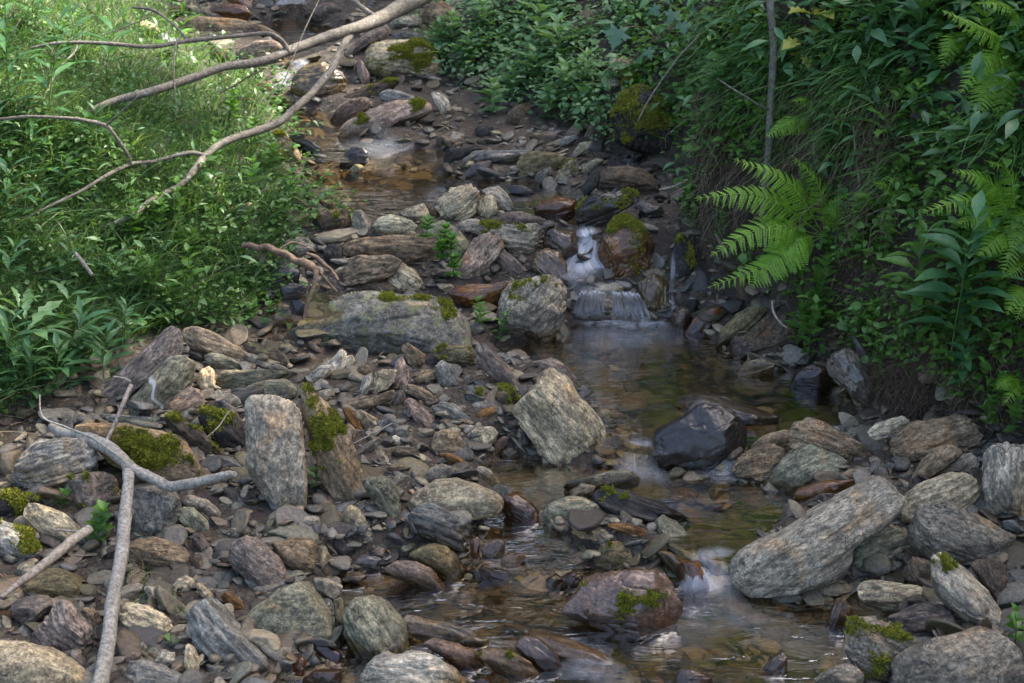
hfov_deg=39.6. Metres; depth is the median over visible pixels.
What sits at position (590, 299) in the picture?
waterfall
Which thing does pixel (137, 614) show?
stone
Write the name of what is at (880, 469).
pebble
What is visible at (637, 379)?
stream water
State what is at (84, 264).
grey stick
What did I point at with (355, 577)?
pebble
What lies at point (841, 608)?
stone
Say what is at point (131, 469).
forked stick
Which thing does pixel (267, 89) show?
stone
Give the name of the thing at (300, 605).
stone
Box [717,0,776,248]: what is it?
sapling
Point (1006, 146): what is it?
herb
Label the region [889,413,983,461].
boulder
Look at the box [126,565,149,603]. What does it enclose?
grass tuft
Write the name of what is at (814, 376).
stone
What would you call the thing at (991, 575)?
stone
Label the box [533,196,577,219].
stone
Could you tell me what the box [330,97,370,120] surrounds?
stone
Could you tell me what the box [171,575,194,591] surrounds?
pebble
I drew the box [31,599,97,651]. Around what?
stone
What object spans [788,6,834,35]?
seedling
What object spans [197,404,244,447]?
stone
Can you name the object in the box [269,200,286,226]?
herb
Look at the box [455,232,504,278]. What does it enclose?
stone
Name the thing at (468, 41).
elder seedling
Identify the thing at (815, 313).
herb
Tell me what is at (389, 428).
stone
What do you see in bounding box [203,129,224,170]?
herb
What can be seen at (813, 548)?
boulder
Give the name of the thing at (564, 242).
stone
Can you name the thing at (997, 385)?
herb
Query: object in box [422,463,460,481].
stone
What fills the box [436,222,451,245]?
herb
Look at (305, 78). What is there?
boulder
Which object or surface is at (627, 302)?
waterfall
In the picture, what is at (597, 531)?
stone
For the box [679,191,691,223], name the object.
herb
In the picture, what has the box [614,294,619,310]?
waterfall
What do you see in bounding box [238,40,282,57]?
stone
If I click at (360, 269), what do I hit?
stone
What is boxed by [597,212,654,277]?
stone
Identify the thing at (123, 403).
broken stick
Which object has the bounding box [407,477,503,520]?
boulder
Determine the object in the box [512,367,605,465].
boulder
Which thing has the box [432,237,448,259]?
herb
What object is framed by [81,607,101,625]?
pebble
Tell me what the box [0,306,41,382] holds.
willowherb
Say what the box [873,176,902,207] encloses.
fern
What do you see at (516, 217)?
stone
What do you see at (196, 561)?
pebble
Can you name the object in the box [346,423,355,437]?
pebble
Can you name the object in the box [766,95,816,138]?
fern
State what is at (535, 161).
stone
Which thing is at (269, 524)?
pebble
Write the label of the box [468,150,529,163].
boulder
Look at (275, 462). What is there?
boulder
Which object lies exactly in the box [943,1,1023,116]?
fern
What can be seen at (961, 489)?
stone
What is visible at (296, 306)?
pebble
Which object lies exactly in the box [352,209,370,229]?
stone
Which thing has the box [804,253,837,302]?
herb
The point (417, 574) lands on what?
stone
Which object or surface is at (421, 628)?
stone
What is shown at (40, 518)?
stone
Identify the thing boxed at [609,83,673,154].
boulder
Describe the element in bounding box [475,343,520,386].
stone
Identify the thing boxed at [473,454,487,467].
pebble
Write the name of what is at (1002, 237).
fern
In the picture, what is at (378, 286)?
stone
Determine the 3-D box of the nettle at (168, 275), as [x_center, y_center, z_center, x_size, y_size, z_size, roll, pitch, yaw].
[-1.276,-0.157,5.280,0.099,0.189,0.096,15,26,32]
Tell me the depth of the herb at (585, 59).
6.98 m
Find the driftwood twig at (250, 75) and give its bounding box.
[220,70,261,92]
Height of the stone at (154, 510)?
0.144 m
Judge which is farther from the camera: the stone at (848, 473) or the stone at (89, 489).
the stone at (848, 473)
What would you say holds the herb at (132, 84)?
on the ground at (662, 238)
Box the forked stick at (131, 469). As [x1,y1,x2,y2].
[39,394,236,682]
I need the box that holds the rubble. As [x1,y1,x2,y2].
[0,0,1023,682]
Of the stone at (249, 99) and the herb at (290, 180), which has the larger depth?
the stone at (249, 99)
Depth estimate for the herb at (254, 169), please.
5.82 m
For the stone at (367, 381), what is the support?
on the ground at (662, 238)
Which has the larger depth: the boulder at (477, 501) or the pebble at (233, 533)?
the boulder at (477, 501)
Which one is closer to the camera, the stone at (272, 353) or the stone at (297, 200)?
the stone at (272, 353)
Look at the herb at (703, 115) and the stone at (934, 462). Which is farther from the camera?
the herb at (703, 115)
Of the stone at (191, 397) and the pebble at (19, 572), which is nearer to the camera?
the pebble at (19, 572)
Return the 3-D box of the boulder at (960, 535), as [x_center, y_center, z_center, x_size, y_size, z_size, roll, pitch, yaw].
[1.274,0.557,4.029,0.315,0.178,0.141,20,0,0]
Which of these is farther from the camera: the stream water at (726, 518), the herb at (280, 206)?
the herb at (280, 206)
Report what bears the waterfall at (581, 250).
on the ground at (662, 238)
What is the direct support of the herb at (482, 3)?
on the ground at (662, 238)
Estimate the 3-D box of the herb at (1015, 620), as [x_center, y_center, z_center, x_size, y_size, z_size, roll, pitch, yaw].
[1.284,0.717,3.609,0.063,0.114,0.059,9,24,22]
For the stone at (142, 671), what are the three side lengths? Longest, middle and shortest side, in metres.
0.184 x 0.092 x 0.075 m
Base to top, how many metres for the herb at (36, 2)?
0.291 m
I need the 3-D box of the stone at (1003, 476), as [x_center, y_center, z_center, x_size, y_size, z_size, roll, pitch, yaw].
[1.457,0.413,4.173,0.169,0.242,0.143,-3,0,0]
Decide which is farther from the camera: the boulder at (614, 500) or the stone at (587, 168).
the stone at (587, 168)
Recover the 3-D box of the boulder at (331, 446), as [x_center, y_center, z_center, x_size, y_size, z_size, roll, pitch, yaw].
[-0.550,0.311,4.327,0.141,0.414,0.126,-21,0,0]
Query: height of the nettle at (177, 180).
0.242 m
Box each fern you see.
[696,154,848,287]
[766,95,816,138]
[809,315,843,327]
[856,191,899,234]
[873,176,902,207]
[923,160,1023,279]
[938,32,988,66]
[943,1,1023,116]
[996,373,1023,404]
[1004,284,1023,318]
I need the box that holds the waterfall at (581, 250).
[577,231,592,269]
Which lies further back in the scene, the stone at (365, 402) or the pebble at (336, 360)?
the pebble at (336, 360)
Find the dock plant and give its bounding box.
[21,280,107,351]
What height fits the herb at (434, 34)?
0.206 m
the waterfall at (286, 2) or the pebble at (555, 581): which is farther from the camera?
the waterfall at (286, 2)
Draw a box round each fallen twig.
[207,401,242,437]
[353,423,391,443]
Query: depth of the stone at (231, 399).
4.72 m
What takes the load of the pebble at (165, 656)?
on the ground at (662, 238)
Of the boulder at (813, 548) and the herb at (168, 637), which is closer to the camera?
the herb at (168, 637)
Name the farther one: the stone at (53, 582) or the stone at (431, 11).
the stone at (431, 11)
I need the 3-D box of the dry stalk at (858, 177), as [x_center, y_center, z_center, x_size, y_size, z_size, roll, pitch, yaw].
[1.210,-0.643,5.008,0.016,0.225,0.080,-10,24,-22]
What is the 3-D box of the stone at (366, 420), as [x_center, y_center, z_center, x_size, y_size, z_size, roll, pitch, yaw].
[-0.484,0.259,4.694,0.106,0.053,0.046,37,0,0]
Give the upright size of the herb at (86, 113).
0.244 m
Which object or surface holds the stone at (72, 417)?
on the ground at (662, 238)
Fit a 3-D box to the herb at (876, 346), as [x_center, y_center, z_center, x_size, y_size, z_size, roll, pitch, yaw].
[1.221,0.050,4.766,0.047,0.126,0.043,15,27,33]
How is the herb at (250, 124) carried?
on the ground at (662, 238)
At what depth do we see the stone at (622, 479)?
4.47 m
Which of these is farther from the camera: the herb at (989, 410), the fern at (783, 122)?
the fern at (783, 122)
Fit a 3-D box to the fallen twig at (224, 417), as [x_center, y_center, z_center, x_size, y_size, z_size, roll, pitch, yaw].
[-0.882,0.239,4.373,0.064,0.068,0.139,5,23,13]
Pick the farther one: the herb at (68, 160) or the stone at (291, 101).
the stone at (291, 101)
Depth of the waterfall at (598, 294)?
5.53 m
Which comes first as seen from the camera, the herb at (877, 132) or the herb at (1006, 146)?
the herb at (1006, 146)
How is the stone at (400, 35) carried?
on the ground at (662, 238)
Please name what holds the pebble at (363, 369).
on the ground at (662, 238)
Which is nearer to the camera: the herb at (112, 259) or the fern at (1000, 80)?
the fern at (1000, 80)
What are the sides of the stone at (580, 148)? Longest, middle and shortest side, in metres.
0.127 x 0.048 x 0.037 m
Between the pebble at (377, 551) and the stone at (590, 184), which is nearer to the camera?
the pebble at (377, 551)
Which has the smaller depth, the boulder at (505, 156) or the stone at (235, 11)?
the boulder at (505, 156)
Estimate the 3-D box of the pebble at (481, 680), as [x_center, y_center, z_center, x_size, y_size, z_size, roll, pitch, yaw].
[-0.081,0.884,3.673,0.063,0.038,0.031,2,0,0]
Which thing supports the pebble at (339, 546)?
on the ground at (662, 238)
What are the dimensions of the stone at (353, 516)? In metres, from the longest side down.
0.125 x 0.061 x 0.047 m
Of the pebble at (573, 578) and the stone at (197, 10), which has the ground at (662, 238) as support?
the stone at (197, 10)
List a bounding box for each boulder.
[74,422,206,491]
[101,326,183,400]
[173,16,279,39]
[244,394,308,506]
[286,290,470,354]
[290,62,346,96]
[301,382,363,502]
[338,97,431,137]
[342,233,441,265]
[343,76,399,98]
[344,25,389,56]
[364,36,439,76]
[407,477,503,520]
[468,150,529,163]
[470,218,543,253]
[496,274,567,341]
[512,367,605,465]
[562,567,682,636]
[592,483,687,524]
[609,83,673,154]
[652,402,746,473]
[677,393,778,425]
[728,475,904,598]
[763,444,848,493]
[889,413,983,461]
[891,626,1023,682]
[907,502,1015,565]
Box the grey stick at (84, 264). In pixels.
[74,252,93,275]
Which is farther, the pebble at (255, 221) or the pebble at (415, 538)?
the pebble at (255, 221)
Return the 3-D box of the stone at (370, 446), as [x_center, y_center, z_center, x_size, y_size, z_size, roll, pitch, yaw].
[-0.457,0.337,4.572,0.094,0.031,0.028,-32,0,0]
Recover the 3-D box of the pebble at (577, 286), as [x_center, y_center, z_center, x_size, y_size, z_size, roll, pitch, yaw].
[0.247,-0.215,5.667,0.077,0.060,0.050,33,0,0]
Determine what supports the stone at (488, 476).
in the stream water at (726, 518)
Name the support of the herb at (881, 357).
on the ground at (662, 238)
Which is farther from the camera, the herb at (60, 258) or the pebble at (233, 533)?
the herb at (60, 258)
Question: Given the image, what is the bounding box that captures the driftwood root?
[241,241,338,317]
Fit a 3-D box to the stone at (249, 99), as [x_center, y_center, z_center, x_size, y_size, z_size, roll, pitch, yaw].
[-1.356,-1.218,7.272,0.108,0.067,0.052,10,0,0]
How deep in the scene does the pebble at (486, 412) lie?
4.75 m
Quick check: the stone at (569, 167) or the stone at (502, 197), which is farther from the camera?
the stone at (569, 167)
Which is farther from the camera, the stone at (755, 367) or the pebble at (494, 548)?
the stone at (755, 367)
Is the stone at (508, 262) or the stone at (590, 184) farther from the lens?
the stone at (590, 184)
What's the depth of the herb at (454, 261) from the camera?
5.48 m
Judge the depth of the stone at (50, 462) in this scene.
4.27 m
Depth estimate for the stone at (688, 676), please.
3.65 m
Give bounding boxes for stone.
[0,487,40,516]
[0,518,43,558]
[0,640,85,682]
[10,594,58,623]
[11,437,98,488]
[22,568,82,597]
[23,503,79,540]
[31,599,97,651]
[56,412,84,426]
[64,470,119,508]
[98,414,155,422]
[119,602,172,631]
[124,659,181,682]
[127,355,195,415]
[127,537,190,568]
[131,486,180,534]
[135,21,160,35]
[144,584,164,609]
[156,49,173,58]
[164,410,224,455]
[165,386,204,411]
[166,5,191,18]
[179,507,208,530]
[181,326,247,360]
[181,494,220,516]
[183,7,207,15]
[185,180,205,196]
[186,597,272,673]
[196,366,215,389]
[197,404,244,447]
[204,353,241,368]
[210,3,251,20]
[213,47,230,60]
[214,393,240,408]
[215,369,297,387]
[218,72,231,80]
[225,202,253,213]
[226,0,251,7]
[228,536,286,585]
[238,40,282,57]
[240,97,256,106]
[243,342,289,367]
[243,581,332,638]
[244,249,272,265]
[245,379,297,399]
[246,353,289,369]
[256,286,276,300]
[258,82,272,91]
[261,260,299,286]
[270,94,295,105]
[270,129,302,164]
[270,313,293,325]
[271,149,287,161]
[271,537,316,572]
[274,207,312,226]
[280,283,307,299]
[285,236,315,254]
[289,197,309,212]
[294,139,321,155]
[302,668,342,682]
[304,2,342,22]
[305,189,340,209]
[308,364,331,380]
[313,577,342,602]
[314,207,344,229]
[314,646,341,663]
[322,243,344,264]
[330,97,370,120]
[334,597,343,642]
[339,146,370,168]
[339,208,350,228]
[341,390,394,409]
[342,254,401,285]
[342,407,361,429]
[342,505,371,536]
[342,595,410,660]
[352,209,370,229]
[353,409,377,427]
[354,555,382,569]
[357,60,369,83]
[357,437,382,453]
[358,650,466,682]
[360,373,372,394]
[361,476,400,517]
[362,281,401,291]
[371,369,396,392]
[372,214,417,235]
[376,418,398,432]
[379,89,413,101]
[383,560,444,590]
[388,262,422,290]
[390,14,421,28]
[391,445,419,458]
[392,31,421,39]
[393,356,408,388]
[400,203,429,220]
[401,343,425,368]
[402,384,437,401]
[403,615,478,641]
[404,398,434,424]
[408,503,475,552]
[409,542,467,580]
[419,0,461,29]
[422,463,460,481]
[423,220,468,257]
[424,638,484,671]
[431,92,449,111]
[431,429,464,452]
[432,401,470,419]
[433,341,475,365]
[435,360,456,385]
[436,135,454,147]
[437,183,479,220]
[439,453,464,463]
[443,144,482,162]
[447,0,465,8]
[447,281,512,306]
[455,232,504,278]
[456,218,478,231]
[463,161,491,177]
[467,426,497,443]
[475,125,493,136]
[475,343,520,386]
[476,466,500,484]
[477,195,497,217]
[478,563,512,581]
[478,647,539,677]
[482,186,512,211]
[491,436,507,456]
[495,249,526,274]
[495,381,521,404]
[497,211,544,224]
[503,492,539,522]
[506,102,530,124]
[507,185,534,194]
[515,635,562,670]
[516,151,565,176]
[528,629,613,666]
[531,167,552,186]
[531,248,567,280]
[531,358,576,381]
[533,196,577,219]
[539,131,557,141]
[543,228,578,259]
[543,496,598,523]
[553,158,578,182]
[557,135,577,146]
[563,470,639,491]
[570,526,607,539]
[571,141,592,157]
[574,186,639,227]
[581,158,604,174]
[582,170,599,195]
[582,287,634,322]
[584,110,608,140]
[593,540,631,570]
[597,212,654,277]
[599,165,658,193]
[601,76,619,86]
[607,523,646,535]
[609,57,629,70]
[620,65,639,86]
[636,273,669,310]
[638,161,660,170]
[638,205,664,217]
[655,515,687,536]
[657,550,686,577]
[668,305,690,330]
[670,232,696,279]
[673,669,713,682]
[677,299,698,319]
[679,560,709,598]
[684,306,720,335]
[715,306,766,348]
[729,310,801,360]
[731,443,784,480]
[737,359,774,376]
[750,430,788,448]
[787,417,872,460]
[790,364,832,389]
[793,479,855,501]
[814,663,864,682]
[826,347,871,407]
[826,597,852,628]
[839,468,868,479]
[842,615,917,681]
[851,525,909,567]
[856,579,922,612]
[868,416,909,441]
[888,602,955,635]
[900,472,979,522]
[902,556,930,586]
[910,445,961,483]
[930,551,1001,624]
[949,453,979,471]
[970,558,1008,601]
[982,442,1023,517]
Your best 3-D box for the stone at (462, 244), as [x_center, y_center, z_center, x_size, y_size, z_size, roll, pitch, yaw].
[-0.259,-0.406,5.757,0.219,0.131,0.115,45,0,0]
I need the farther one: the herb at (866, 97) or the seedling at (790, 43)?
the seedling at (790, 43)
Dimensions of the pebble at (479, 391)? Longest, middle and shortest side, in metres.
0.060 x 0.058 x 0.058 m
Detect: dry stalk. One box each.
[637,37,697,121]
[853,125,860,191]
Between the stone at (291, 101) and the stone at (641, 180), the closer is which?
the stone at (641, 180)
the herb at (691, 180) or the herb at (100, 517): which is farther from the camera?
the herb at (691, 180)
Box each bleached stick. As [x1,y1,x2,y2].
[0,525,92,598]
[659,179,687,190]
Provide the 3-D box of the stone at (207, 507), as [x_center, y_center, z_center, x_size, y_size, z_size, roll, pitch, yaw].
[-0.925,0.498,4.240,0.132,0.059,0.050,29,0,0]
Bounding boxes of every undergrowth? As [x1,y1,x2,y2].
[0,0,300,390]
[595,0,1023,199]
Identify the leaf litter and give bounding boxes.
[0,8,1023,681]
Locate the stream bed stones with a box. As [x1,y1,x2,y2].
[295,164,776,678]
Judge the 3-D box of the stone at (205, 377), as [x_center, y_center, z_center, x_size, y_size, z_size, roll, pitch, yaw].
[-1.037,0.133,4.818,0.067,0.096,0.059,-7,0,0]
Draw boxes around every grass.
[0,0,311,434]
[0,0,358,449]
[658,0,1023,214]
[665,69,924,269]
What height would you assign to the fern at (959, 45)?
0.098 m
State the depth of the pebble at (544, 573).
4.16 m
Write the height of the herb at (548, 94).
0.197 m
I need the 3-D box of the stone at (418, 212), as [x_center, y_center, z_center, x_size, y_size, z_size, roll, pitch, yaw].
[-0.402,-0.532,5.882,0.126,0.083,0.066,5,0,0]
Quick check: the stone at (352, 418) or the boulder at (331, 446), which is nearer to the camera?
the boulder at (331, 446)
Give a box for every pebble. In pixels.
[15,564,33,575]
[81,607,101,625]
[123,651,141,662]
[154,649,174,666]
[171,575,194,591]
[184,643,199,669]
[191,533,211,551]
[191,553,203,569]
[196,583,211,597]
[220,591,243,609]
[228,527,241,537]
[249,214,262,225]
[263,516,274,532]
[290,300,304,313]
[292,656,306,676]
[294,353,312,361]
[303,516,319,526]
[315,545,330,569]
[319,389,334,396]
[326,602,333,609]
[329,349,346,368]
[333,538,345,555]
[339,355,354,368]
[341,572,366,583]
[344,538,355,555]
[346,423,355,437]
[357,364,371,374]
[372,546,384,556]
[387,463,406,474]
[392,435,403,444]
[393,390,405,405]
[397,539,416,554]
[411,535,426,542]
[415,369,436,383]
[427,204,438,217]
[459,635,488,645]
[462,425,474,432]
[469,537,479,558]
[471,386,485,399]
[472,400,486,407]
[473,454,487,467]
[473,677,490,682]
[477,407,494,416]
[481,538,505,557]
[500,553,525,565]
[501,447,518,458]
[515,444,527,452]
[540,571,555,575]
[546,573,564,589]
[564,572,582,585]
[566,279,581,291]
[570,483,594,496]
[763,650,787,674]
[813,493,834,503]
[874,464,888,474]
[1002,519,1023,533]
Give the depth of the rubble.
4.40 m
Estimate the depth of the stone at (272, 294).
5.60 m
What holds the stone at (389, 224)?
on the ground at (662, 238)
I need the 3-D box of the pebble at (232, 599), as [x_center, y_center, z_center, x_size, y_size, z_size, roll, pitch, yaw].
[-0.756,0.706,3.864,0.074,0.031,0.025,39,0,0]
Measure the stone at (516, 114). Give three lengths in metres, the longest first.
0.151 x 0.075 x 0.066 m
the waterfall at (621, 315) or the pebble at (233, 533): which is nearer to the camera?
the pebble at (233, 533)
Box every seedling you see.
[447,28,488,66]
[512,0,557,47]
[513,43,555,85]
[533,11,581,63]
[601,3,691,59]
[781,30,825,68]
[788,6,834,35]
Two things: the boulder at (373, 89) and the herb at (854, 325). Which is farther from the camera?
the boulder at (373, 89)
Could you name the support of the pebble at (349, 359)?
on the ground at (662, 238)
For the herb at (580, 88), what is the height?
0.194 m
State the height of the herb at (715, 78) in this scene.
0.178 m
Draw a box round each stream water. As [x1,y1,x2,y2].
[261,21,357,59]
[272,106,446,164]
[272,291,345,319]
[286,567,895,682]
[304,165,578,224]
[462,455,802,572]
[496,321,866,455]
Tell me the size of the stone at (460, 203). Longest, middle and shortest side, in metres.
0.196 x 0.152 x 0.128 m
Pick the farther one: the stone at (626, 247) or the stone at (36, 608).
the stone at (626, 247)
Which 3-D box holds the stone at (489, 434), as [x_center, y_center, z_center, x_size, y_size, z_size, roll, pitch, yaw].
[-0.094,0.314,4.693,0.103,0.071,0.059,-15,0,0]
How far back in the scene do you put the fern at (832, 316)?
5.11 m
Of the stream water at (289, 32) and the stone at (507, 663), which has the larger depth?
the stream water at (289, 32)
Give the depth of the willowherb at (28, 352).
4.66 m
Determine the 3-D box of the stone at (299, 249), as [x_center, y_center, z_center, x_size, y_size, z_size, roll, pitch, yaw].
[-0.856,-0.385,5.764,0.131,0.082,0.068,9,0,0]
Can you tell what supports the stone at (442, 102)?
on the ground at (662, 238)
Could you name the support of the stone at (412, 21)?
on the ground at (662, 238)
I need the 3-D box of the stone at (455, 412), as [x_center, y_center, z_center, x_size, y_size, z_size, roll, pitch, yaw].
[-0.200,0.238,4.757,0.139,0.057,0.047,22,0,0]
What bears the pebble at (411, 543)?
on the ground at (662, 238)
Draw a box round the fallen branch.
[0,0,432,227]
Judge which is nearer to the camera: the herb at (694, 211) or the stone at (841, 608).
the stone at (841, 608)
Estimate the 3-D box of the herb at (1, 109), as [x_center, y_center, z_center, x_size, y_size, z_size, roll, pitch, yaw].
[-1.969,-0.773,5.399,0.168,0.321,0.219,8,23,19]
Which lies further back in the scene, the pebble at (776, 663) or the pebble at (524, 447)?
the pebble at (524, 447)
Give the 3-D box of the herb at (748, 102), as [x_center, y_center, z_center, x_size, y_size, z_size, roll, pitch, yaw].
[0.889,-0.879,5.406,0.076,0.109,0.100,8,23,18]
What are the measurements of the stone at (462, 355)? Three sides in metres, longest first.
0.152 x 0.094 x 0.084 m
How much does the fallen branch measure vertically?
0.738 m
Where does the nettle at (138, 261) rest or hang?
on the ground at (662, 238)
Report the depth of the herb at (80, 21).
6.43 m
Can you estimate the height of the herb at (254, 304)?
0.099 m
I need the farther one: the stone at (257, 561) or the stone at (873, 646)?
the stone at (257, 561)
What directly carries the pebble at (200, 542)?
on the ground at (662, 238)
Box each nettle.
[120,245,149,297]
[123,205,145,247]
[135,255,166,304]
[146,191,169,238]
[150,273,183,311]
[162,176,186,232]
[171,242,204,294]
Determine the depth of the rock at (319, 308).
5.21 m
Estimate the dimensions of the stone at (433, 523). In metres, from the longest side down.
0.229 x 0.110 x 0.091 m
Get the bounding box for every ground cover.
[0,0,291,413]
[156,0,367,331]
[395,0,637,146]
[610,0,1023,431]
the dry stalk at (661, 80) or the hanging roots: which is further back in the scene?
the dry stalk at (661, 80)
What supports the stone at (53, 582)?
on the ground at (662, 238)
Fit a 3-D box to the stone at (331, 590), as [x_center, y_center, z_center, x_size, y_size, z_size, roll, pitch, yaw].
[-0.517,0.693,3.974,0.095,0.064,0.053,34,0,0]
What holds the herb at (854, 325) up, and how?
on the ground at (662, 238)
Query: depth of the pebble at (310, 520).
4.19 m
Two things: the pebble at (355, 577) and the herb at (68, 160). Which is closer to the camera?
the pebble at (355, 577)
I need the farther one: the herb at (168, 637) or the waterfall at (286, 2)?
the waterfall at (286, 2)
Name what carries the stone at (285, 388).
on the ground at (662, 238)
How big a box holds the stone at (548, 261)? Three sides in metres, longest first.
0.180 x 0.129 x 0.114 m
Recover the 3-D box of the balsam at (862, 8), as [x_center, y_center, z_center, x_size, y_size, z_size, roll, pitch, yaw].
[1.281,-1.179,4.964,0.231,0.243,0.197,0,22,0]
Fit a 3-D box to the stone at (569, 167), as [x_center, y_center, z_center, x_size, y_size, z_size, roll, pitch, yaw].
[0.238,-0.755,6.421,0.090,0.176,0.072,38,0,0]
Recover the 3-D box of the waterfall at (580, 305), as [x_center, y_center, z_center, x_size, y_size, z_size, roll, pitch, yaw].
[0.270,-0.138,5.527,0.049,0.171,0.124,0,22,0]
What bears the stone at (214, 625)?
on the ground at (662, 238)
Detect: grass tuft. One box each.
[104,560,162,586]
[121,589,190,618]
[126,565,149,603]
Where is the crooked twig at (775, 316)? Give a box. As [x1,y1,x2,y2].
[771,301,786,327]
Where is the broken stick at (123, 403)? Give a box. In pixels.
[106,376,132,439]
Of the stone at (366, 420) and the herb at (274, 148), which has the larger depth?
the herb at (274, 148)
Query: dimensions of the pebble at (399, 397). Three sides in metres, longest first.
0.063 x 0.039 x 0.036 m
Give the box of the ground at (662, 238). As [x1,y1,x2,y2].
[0,0,1023,682]
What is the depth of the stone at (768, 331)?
5.22 m
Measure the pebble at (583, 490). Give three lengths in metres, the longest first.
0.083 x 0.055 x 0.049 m
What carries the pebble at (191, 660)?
on the ground at (662, 238)
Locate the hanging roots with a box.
[699,230,1023,444]
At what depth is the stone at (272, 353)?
5.03 m
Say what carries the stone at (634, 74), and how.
on the ground at (662, 238)
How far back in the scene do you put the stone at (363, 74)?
7.80 m
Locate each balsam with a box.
[846,0,903,37]
[876,219,950,307]
[890,0,959,56]
[900,190,1023,350]
[945,335,980,386]
[956,0,1006,55]
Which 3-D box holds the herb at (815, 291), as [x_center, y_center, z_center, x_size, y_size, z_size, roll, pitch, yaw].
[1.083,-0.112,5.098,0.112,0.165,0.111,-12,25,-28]
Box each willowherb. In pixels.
[0,0,44,112]
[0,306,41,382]
[0,334,60,408]
[11,1,85,131]
[20,331,90,399]
[42,295,111,374]
[65,317,135,379]
[73,6,145,78]
[100,294,149,350]
[150,0,200,66]
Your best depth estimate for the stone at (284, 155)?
6.50 m
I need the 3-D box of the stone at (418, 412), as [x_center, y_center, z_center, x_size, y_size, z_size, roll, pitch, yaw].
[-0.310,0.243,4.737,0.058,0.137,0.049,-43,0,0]
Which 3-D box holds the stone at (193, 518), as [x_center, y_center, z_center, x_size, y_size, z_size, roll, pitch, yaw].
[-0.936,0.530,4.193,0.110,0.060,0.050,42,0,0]
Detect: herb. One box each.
[0,98,21,164]
[0,149,39,216]
[0,236,29,294]
[2,113,53,170]
[11,0,54,26]
[12,181,60,236]
[38,2,91,62]
[39,150,84,198]
[42,242,87,287]
[53,487,70,506]
[68,101,110,157]
[84,499,114,540]
[89,250,128,296]
[108,71,145,121]
[162,89,190,128]
[164,633,178,647]
[179,227,201,264]
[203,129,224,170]
[217,86,240,125]
[228,275,243,291]
[238,115,265,153]
[242,155,267,198]
[244,297,259,318]
[261,140,284,173]
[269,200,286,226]
[274,166,303,196]
[307,464,322,486]
[418,213,435,237]
[426,18,451,49]
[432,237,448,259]
[436,8,466,45]
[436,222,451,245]
[443,232,458,258]
[444,250,461,276]
[463,0,496,34]
[471,295,492,328]
[473,74,509,113]
[492,65,525,98]
[492,306,512,340]
[533,83,561,118]
[546,56,580,98]
[562,46,609,87]
[569,83,591,118]
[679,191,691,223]
[681,177,693,199]
[685,76,713,117]
[686,100,725,136]
[686,205,698,231]
[699,58,738,103]
[713,199,729,236]
[735,98,754,123]
[784,298,810,345]
[796,294,825,359]
[799,288,828,329]
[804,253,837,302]
[830,108,849,135]
[845,308,864,341]
[846,199,864,244]
[848,109,909,148]
[851,86,891,119]
[869,340,882,372]
[872,347,886,396]
[878,203,898,251]
[893,79,932,138]
[978,393,999,426]
[986,141,1020,180]
[990,370,1008,402]
[1004,602,1023,643]
[1006,394,1023,432]
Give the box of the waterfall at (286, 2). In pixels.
[280,0,300,4]
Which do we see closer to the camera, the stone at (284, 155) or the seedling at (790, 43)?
the seedling at (790, 43)
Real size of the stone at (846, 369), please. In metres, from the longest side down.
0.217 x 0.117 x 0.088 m
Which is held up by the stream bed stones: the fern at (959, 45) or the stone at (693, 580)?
the stone at (693, 580)
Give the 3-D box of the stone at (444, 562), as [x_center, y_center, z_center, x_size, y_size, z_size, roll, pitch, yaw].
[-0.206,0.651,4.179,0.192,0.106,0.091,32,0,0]
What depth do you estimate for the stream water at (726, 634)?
3.90 m
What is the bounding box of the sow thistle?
[0,286,75,378]
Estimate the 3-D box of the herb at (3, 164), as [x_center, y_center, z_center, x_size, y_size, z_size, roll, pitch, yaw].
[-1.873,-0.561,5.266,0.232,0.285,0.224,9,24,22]
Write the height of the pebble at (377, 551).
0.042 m
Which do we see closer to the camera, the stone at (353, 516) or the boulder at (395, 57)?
the stone at (353, 516)
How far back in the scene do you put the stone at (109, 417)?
4.65 m
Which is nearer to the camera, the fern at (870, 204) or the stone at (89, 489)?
the stone at (89, 489)
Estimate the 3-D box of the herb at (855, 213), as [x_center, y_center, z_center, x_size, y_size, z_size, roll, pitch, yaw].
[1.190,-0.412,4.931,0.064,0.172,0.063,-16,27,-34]
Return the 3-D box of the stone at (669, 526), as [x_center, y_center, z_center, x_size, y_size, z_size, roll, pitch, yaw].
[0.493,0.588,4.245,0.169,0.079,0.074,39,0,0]
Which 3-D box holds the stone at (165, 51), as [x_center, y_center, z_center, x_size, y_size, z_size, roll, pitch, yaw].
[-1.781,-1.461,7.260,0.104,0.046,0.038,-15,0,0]
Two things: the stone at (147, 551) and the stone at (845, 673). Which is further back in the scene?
the stone at (147, 551)
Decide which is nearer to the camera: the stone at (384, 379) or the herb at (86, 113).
the stone at (384, 379)
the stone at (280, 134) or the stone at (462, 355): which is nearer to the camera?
the stone at (462, 355)
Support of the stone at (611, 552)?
on the ground at (662, 238)

